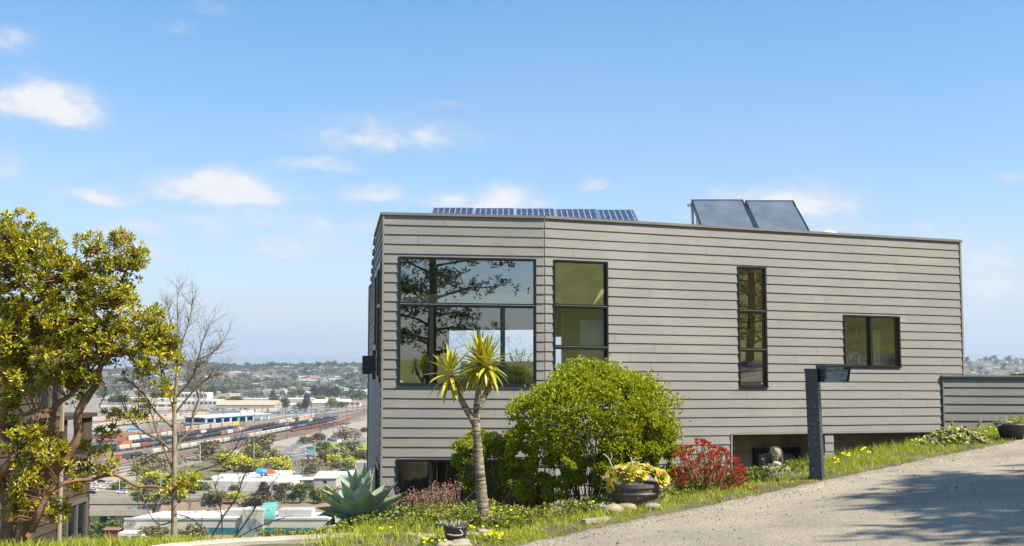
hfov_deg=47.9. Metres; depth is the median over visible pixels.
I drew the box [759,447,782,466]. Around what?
rock
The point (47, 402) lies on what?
upper window
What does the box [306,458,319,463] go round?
tree
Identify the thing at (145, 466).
tree
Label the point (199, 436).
tank car
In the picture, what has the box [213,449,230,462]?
tree
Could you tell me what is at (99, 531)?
tree
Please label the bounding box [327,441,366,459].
lawn
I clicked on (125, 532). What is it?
white store
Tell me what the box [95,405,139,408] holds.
warehouse
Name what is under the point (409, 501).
statice
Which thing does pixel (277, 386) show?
tree
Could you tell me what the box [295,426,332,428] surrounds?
scrap heap
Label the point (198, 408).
autorack car
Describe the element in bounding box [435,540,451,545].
stone
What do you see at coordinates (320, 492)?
tree
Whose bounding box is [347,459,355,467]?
tree
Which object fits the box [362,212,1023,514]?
house
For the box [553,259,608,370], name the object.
window frame
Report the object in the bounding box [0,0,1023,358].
sky
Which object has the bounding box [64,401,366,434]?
yard apron
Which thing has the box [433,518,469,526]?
succulent
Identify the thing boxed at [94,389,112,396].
tree
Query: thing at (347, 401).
house
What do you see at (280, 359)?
mountains
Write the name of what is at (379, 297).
window frame
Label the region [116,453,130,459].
locomotive
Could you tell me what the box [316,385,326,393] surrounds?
tree
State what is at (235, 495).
tree
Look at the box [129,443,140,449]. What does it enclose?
hopper car
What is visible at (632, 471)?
aeonium
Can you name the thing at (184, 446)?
hopper car
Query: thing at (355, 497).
agave
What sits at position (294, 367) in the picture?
woodland
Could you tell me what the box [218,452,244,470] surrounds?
tree
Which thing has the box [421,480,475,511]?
statice
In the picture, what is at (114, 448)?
tank car
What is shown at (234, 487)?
tree
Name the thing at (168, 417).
autorack car
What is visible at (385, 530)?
oxalis
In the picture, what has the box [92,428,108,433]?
yard hut
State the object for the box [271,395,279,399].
tree
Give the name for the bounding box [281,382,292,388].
tree
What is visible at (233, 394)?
hill house
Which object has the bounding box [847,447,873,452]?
basement window
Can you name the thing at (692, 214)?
insulated pipe
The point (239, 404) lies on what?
warehouse
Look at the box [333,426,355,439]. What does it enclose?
tree
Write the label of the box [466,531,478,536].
stone
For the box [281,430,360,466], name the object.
road
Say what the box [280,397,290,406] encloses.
tree
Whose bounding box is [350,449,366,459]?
tree
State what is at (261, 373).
hills
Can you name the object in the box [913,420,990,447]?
paddle succulent
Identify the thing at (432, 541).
oxalis
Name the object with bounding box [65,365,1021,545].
ground
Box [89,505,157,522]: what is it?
highway ramp
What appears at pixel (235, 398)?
tree
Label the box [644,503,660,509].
stone
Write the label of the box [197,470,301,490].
white works
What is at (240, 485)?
leafless bush
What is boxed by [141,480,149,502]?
tree
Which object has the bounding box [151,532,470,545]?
retaining wall
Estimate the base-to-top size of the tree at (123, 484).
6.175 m
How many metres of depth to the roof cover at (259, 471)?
665.24 m
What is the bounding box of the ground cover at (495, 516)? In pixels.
[247,459,808,536]
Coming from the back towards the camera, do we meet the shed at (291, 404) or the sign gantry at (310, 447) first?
the shed at (291, 404)
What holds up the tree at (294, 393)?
on the ground at (95, 397)
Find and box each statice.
[384,491,436,516]
[393,485,455,514]
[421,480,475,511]
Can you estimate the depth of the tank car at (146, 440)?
1025.26 m
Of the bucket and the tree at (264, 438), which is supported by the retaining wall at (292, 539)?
the bucket
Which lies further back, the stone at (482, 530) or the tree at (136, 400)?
the tree at (136, 400)
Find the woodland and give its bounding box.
[65,357,1023,398]
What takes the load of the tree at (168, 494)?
on the embankment
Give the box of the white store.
[118,530,147,539]
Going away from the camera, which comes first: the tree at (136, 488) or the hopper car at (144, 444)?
the tree at (136, 488)
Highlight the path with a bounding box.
[250,407,366,420]
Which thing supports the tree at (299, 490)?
on the embankment
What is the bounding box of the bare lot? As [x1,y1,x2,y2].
[229,419,366,452]
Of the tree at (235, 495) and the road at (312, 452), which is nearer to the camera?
the tree at (235, 495)
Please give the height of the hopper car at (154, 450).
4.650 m
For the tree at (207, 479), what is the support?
on the ground at (95, 397)
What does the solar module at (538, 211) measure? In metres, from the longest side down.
1.479 x 0.824 x 0.809 m
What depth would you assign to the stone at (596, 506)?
11.10 m
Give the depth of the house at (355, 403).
1904.10 m
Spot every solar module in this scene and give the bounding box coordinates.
[432,208,473,213]
[474,208,513,214]
[516,208,554,221]
[555,209,598,218]
[597,210,638,220]
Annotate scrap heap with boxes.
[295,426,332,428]
[323,421,349,425]
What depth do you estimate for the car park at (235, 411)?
1688.72 m
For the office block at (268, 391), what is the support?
on the ground at (95, 397)
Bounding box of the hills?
[81,360,1023,386]
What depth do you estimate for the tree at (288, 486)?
637.58 m
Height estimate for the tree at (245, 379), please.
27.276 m
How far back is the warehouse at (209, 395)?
2277.07 m
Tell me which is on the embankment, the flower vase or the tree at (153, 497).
the tree at (153, 497)
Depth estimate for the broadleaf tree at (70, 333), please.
10.28 m
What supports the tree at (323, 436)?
on the ground at (95, 397)
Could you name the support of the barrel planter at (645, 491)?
on the ground at (95, 397)
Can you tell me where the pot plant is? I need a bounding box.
[996,413,1022,423]
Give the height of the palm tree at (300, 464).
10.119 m
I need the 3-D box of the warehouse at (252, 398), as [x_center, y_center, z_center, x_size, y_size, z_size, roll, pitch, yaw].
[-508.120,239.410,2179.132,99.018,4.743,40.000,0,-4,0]
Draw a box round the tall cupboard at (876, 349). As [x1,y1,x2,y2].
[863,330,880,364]
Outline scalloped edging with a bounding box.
[762,465,790,474]
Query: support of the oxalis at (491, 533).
on the ground at (95, 397)
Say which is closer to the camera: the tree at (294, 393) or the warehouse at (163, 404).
the warehouse at (163, 404)
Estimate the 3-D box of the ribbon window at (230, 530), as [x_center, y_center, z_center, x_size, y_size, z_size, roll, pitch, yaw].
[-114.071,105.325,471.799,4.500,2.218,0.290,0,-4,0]
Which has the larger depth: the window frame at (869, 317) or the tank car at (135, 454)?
the tank car at (135, 454)
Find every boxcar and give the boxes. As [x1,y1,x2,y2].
[126,435,138,439]
[177,428,184,432]
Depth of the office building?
472.17 m
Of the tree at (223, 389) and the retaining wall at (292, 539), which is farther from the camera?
the tree at (223, 389)
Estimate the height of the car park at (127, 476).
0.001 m
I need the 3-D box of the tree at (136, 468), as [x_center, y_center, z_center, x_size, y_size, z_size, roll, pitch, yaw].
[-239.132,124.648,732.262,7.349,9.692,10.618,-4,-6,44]
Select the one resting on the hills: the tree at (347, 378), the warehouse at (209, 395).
the tree at (347, 378)
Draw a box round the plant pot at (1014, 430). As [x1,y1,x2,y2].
[994,421,1023,438]
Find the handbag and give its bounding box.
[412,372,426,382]
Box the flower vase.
[507,349,533,383]
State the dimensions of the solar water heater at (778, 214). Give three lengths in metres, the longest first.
2.013 x 1.172 x 1.111 m
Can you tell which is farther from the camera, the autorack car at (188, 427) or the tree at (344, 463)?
the autorack car at (188, 427)
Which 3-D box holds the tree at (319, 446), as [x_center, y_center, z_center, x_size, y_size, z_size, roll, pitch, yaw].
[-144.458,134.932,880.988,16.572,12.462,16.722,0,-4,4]
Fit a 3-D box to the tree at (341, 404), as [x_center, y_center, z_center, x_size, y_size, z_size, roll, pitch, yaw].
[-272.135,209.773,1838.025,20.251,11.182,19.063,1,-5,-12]
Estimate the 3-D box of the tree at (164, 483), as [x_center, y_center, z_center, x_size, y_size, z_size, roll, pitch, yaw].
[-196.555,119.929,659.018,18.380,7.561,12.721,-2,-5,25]
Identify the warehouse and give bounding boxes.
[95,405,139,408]
[99,397,151,401]
[131,402,183,407]
[152,398,184,401]
[177,392,212,398]
[178,399,223,405]
[216,398,267,399]
[216,400,282,408]
[267,398,339,402]
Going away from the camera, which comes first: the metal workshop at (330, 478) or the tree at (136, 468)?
the metal workshop at (330, 478)
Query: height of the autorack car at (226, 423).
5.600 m
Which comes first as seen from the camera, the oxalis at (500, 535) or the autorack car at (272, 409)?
the oxalis at (500, 535)
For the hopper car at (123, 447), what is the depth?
936.55 m
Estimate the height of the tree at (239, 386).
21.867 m
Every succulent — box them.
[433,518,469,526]
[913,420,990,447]
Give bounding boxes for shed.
[103,527,123,539]
[183,422,215,426]
[184,412,270,422]
[283,403,298,407]
[300,477,313,483]
[312,399,336,405]
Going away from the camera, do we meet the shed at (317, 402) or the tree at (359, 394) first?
the shed at (317, 402)
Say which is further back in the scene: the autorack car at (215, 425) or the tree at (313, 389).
the tree at (313, 389)
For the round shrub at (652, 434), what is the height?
3.700 m
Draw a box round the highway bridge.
[89,491,338,517]
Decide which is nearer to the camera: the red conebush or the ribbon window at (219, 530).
the red conebush
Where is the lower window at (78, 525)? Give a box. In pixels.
[63,497,87,541]
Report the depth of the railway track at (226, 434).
1134.29 m
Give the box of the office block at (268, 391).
[262,390,286,394]
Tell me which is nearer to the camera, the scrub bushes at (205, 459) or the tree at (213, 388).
the scrub bushes at (205, 459)
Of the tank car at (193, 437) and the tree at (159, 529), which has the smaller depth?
the tree at (159, 529)
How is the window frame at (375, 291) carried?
in the house at (673, 304)
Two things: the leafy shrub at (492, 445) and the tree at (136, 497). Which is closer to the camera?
the leafy shrub at (492, 445)
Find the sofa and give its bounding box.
[459,361,533,383]
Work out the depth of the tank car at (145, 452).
882.78 m
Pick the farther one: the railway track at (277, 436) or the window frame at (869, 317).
the railway track at (277, 436)
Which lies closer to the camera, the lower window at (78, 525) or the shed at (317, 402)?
the lower window at (78, 525)
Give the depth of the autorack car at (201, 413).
1532.67 m
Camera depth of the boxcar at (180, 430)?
1176.94 m
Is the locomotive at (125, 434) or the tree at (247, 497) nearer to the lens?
the tree at (247, 497)
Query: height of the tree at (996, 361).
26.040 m
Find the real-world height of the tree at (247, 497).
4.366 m
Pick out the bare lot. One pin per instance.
(359, 425)
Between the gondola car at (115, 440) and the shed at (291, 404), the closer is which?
the gondola car at (115, 440)
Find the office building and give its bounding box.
[124,502,335,538]
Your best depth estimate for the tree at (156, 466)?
700.06 m
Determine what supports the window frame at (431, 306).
in the house at (673, 304)
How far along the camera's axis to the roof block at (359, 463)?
732.88 m
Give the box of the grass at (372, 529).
[0,414,1023,545]
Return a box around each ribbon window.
[206,528,226,532]
[228,528,238,532]
[265,528,280,532]
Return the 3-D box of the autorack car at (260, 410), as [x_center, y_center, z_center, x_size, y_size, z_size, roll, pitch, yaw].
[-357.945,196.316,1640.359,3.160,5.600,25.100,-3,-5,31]
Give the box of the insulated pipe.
[687,203,693,223]
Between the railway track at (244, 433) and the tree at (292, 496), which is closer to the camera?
the tree at (292, 496)
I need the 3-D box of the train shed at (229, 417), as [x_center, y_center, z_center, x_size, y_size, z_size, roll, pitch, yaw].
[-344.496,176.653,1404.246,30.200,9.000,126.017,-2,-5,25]
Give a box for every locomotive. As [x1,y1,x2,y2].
[92,434,109,438]
[113,433,133,437]
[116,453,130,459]
[118,440,132,444]
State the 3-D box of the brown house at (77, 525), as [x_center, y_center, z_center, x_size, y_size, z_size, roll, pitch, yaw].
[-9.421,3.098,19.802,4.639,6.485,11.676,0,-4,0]
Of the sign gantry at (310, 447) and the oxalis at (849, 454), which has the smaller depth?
the oxalis at (849, 454)
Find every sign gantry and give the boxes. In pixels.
[277,448,299,455]
[297,446,314,449]
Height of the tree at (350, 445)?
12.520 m
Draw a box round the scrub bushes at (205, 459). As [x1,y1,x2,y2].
[98,455,366,506]
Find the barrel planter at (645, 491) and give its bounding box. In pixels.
[608,480,660,507]
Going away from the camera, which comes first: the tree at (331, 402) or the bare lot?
the bare lot
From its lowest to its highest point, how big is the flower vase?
0.662 m
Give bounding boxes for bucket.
[443,523,467,540]
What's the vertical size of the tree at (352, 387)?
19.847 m
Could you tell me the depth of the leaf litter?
11.10 m
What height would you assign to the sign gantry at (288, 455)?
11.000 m
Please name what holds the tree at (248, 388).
on the ground at (95, 397)
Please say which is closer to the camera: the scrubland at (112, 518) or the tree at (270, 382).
the scrubland at (112, 518)
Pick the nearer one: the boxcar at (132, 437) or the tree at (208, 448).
the tree at (208, 448)
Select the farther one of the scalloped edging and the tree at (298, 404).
the tree at (298, 404)
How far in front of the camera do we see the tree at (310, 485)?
640.46 m
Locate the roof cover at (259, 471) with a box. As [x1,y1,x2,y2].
[254,468,266,473]
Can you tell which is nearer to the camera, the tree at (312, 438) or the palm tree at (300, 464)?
the palm tree at (300, 464)
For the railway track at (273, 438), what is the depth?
1110.80 m
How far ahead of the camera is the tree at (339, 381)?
3396.65 m
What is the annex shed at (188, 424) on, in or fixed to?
on the ground at (95, 397)
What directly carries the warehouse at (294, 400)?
on the ground at (95, 397)
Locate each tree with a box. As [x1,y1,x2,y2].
[0,206,203,542]
[88,521,104,537]
[89,523,102,537]
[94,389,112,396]
[100,269,244,539]
[101,519,123,527]
[107,480,131,488]
[108,395,129,401]
[111,388,125,394]
[126,482,143,490]
[128,398,148,403]
[128,462,142,475]
[130,491,142,502]
[134,452,171,470]
[136,470,166,482]
[137,525,169,538]
[139,463,154,477]
[140,489,163,502]
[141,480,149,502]
[147,463,165,479]
[154,476,171,487]
[158,485,188,500]
[169,523,208,538]
[193,440,221,459]
[196,482,211,490]
[201,477,211,480]
[202,490,228,502]
[206,385,219,392]
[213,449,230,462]
[218,385,234,392]
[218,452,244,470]
[222,491,244,502]
[224,384,249,391]
[227,388,241,394]
[227,396,244,399]
[228,484,239,490]
[232,454,250,470]
[238,378,250,384]
[239,443,266,458]
[241,493,274,502]
[243,384,257,389]
[244,433,276,456]
[244,458,267,469]
[245,388,260,396]
[255,481,272,502]
[258,380,284,385]
[267,449,280,458]
[267,456,293,469]
[268,390,275,399]
[270,484,288,502]
[271,383,284,389]
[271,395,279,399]
[274,454,291,460]
[275,482,293,490]
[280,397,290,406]
[280,465,293,470]
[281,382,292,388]
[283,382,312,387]
[287,392,297,397]
[287,493,296,501]
[291,402,303,408]
[291,483,309,502]
[296,460,306,473]
[297,388,305,393]
[297,436,308,442]
[302,392,309,409]
[302,483,315,490]
[303,462,318,472]
[306,436,317,441]
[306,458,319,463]
[307,490,316,502]
[309,385,320,395]
[311,432,326,439]
[313,394,326,399]
[313,442,331,454]
[313,459,324,471]
[313,487,326,502]
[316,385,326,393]
[316,449,333,462]
[324,387,332,397]
[324,397,338,407]
[326,454,342,464]
[327,445,350,457]
[329,386,341,396]
[329,462,341,468]
[331,441,362,454]
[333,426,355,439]
[335,379,345,384]
[335,401,345,407]
[340,459,349,466]
[342,374,351,381]
[345,389,355,395]
[346,385,357,388]
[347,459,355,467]
[350,389,366,399]
[350,428,362,439]
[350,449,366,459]
[358,373,367,381]
[420,329,510,527]
[991,359,1000,364]
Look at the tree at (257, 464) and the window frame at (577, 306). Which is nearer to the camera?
the window frame at (577, 306)
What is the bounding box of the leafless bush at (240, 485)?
[161,404,303,537]
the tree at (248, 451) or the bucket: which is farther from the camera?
the tree at (248, 451)
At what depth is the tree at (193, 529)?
451.25 m
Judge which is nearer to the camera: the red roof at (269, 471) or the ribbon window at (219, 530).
the ribbon window at (219, 530)
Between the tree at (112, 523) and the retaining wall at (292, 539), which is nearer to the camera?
the retaining wall at (292, 539)
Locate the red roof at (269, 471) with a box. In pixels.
[265,469,275,473]
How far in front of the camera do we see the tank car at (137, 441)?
1009.66 m
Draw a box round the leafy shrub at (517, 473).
[467,455,552,514]
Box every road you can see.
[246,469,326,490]
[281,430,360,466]
[295,448,318,470]
[551,444,1023,545]
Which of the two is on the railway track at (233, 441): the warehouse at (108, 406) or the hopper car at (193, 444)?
the hopper car at (193, 444)
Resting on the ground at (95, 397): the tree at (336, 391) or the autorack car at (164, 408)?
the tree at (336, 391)
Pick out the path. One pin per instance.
(301, 414)
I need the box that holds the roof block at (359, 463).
[355,460,366,469]
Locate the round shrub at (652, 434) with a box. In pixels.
[500,353,691,514]
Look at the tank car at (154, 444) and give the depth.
986.44 m
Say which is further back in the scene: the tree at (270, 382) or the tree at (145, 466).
the tree at (270, 382)
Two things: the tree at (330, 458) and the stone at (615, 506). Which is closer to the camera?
the stone at (615, 506)
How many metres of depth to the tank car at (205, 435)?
1093.62 m
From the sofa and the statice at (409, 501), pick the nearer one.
the statice at (409, 501)
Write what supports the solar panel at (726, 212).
on the house at (673, 304)
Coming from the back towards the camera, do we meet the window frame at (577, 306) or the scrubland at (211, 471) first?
the scrubland at (211, 471)
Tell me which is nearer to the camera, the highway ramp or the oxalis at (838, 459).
the oxalis at (838, 459)
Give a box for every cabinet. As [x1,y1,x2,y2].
[741,362,761,385]
[882,318,894,348]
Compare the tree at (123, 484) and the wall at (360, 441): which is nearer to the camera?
the tree at (123, 484)
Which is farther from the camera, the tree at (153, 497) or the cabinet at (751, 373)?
the tree at (153, 497)
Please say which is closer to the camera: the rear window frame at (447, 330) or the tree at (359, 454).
the rear window frame at (447, 330)
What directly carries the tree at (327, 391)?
on the ground at (95, 397)
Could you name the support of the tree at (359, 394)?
on the ground at (95, 397)
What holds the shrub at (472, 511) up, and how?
on the ground at (95, 397)
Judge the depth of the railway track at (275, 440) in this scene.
1133.24 m
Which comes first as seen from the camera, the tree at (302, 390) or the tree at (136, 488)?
the tree at (136, 488)
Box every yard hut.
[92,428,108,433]
[94,427,127,430]
[128,427,142,431]
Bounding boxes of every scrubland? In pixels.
[89,516,123,542]
[158,460,354,489]
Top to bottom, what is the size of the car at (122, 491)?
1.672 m
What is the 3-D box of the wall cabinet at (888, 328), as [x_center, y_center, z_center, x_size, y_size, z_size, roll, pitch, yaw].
[8.229,1.176,25.137,0.180,0.950,0.400,0,-4,0]
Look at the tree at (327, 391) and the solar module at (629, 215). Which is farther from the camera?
the tree at (327, 391)
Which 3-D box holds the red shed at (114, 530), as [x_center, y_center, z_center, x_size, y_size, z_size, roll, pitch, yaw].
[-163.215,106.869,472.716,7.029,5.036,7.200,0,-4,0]
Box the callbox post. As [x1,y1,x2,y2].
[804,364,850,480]
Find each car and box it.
[92,417,108,420]
[96,438,110,442]
[103,446,116,452]
[111,439,126,441]
[116,444,129,450]
[116,490,127,493]
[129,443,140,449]
[131,451,141,457]
[132,439,142,443]
[139,435,149,438]
[140,442,149,447]
[141,450,150,454]
[142,438,150,441]
[147,417,159,421]
[150,441,157,446]
[150,448,160,453]
[154,407,170,410]
[159,416,171,421]
[160,446,170,452]
[179,444,188,449]
[183,425,197,431]
[187,442,196,448]
[188,435,195,439]
[190,406,206,409]
[195,412,208,415]
[195,434,202,439]
[197,424,209,429]
[201,433,208,438]
[210,423,221,428]
[221,422,231,426]
[222,437,229,442]
[253,409,266,412]
[267,408,279,411]
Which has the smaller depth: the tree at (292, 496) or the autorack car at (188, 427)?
the tree at (292, 496)
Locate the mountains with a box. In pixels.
[90,351,1023,364]
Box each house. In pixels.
[0,299,96,542]
[229,393,239,395]
[337,399,351,405]
[349,401,360,405]
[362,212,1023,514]
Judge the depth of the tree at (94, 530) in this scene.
474.29 m
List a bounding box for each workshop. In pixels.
[313,471,346,489]
[341,470,359,482]
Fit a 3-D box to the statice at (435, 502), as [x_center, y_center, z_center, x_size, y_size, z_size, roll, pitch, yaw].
[-0.851,2.278,11.535,0.711,0.288,0.570,0,-4,0]
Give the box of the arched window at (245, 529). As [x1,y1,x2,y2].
[239,518,262,537]
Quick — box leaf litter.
[514,440,1007,545]
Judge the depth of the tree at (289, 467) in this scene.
726.33 m
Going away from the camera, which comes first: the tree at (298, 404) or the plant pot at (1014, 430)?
the plant pot at (1014, 430)
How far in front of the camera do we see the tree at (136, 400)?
2009.47 m
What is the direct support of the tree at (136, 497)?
on the embankment
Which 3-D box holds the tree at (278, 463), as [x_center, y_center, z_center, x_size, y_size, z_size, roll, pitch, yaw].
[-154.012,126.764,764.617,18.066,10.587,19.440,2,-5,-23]
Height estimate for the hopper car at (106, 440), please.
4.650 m
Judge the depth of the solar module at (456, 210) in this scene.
23.84 m
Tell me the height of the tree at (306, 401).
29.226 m
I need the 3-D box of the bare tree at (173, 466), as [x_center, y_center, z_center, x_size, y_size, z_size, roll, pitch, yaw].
[-3.189,1.189,10.606,1.449,2.534,0.666,0,-4,4]
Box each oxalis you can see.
[379,526,396,535]
[417,537,440,545]
[423,537,447,545]
[468,525,498,531]
[484,530,507,540]
[486,533,508,540]
[824,457,845,471]
[840,452,856,465]
[854,447,872,460]
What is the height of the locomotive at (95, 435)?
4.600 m
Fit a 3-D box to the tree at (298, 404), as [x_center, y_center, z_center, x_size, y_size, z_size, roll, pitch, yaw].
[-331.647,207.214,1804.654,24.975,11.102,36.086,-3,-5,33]
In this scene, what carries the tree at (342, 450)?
on the lawn at (364, 445)
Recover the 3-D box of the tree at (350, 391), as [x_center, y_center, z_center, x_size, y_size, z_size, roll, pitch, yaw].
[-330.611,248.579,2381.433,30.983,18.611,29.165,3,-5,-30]
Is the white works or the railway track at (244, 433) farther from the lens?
the railway track at (244, 433)
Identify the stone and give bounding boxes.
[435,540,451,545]
[451,538,472,545]
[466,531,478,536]
[475,529,489,534]
[590,504,605,511]
[602,503,622,514]
[619,503,636,509]
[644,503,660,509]
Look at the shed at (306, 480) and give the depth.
677.93 m
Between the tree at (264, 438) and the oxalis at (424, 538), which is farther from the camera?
the tree at (264, 438)
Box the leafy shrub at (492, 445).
[450,428,519,507]
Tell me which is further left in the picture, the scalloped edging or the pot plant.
the scalloped edging
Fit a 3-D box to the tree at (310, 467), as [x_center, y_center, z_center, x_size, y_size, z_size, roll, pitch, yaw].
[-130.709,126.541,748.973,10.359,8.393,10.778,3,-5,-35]
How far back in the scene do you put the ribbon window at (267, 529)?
471.64 m
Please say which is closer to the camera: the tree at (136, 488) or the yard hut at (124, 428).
the tree at (136, 488)
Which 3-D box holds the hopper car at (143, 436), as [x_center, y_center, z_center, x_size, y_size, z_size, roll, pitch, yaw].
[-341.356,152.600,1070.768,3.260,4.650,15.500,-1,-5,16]
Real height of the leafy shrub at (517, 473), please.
3.061 m
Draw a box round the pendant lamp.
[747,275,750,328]
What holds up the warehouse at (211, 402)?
on the ground at (95, 397)
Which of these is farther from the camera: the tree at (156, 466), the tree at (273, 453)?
the tree at (273, 453)
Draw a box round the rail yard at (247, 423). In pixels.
[67,408,366,465]
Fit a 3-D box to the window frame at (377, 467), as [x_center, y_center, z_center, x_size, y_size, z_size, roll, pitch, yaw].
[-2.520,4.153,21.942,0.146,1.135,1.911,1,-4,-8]
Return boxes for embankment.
[153,502,349,526]
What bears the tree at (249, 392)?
on the ground at (95, 397)
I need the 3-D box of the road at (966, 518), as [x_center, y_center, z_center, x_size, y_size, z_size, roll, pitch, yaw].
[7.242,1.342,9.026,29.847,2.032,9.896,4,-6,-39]
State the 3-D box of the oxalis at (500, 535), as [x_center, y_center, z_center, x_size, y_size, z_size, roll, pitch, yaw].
[-0.129,2.271,9.883,0.277,0.080,0.286,2,-5,-25]
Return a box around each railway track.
[90,412,365,475]
[93,410,366,468]
[99,408,362,456]
[103,410,365,463]
[104,407,364,452]
[114,412,366,473]
[117,411,366,466]
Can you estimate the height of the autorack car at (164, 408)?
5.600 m
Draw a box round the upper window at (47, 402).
[38,373,61,417]
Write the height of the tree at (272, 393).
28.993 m
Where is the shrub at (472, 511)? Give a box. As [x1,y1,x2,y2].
[464,505,479,526]
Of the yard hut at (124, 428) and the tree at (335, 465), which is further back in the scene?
the yard hut at (124, 428)
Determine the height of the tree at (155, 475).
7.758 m
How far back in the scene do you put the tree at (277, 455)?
816.64 m
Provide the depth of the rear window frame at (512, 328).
34.52 m
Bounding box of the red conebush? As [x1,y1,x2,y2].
[670,438,758,492]
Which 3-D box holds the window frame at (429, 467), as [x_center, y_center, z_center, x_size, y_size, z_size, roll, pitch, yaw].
[-0.842,4.062,20.928,2.515,1.382,0.146,0,-4,-6]
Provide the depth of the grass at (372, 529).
10.70 m
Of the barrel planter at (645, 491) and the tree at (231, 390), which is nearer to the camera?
the barrel planter at (645, 491)
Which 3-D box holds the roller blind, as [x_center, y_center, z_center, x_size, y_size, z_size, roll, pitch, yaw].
[1.541,1.671,21.832,0.500,1.544,0.030,0,-4,0]
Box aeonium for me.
[603,453,669,492]
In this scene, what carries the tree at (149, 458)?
on the ground at (95, 397)
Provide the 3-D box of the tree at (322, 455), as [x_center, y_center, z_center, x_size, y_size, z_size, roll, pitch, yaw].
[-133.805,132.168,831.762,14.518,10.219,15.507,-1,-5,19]
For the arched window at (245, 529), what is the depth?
470.49 m
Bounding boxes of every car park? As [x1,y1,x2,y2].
[90,466,151,490]
[201,409,339,412]
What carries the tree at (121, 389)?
on the ground at (95, 397)
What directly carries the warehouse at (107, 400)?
on the ground at (95, 397)
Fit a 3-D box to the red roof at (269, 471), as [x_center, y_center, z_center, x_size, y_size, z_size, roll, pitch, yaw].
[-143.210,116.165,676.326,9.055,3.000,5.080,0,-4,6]
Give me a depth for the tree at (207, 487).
641.15 m
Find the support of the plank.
on the ground at (95, 397)
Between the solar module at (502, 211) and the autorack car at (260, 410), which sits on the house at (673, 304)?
the solar module at (502, 211)
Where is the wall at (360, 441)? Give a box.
[342,440,365,442]
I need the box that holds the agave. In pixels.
[316,462,406,525]
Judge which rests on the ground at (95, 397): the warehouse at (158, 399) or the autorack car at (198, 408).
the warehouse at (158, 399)
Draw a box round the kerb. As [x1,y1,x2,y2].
[516,439,1023,545]
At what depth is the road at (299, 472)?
747.01 m
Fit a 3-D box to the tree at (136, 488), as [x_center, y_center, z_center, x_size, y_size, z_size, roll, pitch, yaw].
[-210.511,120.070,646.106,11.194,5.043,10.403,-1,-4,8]
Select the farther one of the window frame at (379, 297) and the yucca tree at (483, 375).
the window frame at (379, 297)
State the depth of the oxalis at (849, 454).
12.93 m
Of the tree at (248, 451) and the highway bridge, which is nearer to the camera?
the highway bridge
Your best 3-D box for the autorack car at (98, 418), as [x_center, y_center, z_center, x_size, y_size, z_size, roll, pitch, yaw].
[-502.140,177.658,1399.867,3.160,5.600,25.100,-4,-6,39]
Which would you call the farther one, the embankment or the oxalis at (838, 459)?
the embankment
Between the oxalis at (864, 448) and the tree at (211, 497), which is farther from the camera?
the tree at (211, 497)
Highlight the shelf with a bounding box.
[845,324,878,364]
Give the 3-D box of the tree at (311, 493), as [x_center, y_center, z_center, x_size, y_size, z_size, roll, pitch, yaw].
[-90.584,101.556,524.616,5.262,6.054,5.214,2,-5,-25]
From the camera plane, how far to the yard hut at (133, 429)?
1203.78 m
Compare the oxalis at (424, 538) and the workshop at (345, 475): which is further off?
the workshop at (345, 475)
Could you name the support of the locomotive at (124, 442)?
on the railway track
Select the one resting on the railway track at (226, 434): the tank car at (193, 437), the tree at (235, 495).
the tank car at (193, 437)
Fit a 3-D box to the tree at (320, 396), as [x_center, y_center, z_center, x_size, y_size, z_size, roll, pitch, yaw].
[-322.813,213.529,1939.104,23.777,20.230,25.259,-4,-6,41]
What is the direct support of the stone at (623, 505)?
on the ground at (95, 397)
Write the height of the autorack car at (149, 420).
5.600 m
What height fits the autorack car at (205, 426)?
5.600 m
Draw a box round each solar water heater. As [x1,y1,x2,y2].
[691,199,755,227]
[745,200,809,230]
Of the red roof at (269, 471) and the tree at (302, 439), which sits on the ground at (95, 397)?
the tree at (302, 439)
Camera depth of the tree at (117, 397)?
2088.14 m
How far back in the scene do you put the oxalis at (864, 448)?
13.13 m
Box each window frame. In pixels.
[373,270,376,349]
[375,457,379,489]
[376,261,381,381]
[396,459,534,504]
[398,256,535,385]
[446,329,477,376]
[477,328,533,360]
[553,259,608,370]
[737,266,768,387]
[843,315,901,367]
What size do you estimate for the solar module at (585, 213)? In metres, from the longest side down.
1.475 x 0.860 x 0.820 m
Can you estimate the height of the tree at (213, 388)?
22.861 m
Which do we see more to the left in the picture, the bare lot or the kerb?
the bare lot
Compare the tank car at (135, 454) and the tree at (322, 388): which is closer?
the tank car at (135, 454)
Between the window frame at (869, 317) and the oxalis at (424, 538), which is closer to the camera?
the oxalis at (424, 538)
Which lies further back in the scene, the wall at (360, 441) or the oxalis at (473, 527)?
the wall at (360, 441)
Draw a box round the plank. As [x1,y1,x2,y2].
[581,516,610,523]
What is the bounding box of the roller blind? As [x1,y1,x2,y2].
[580,320,603,366]

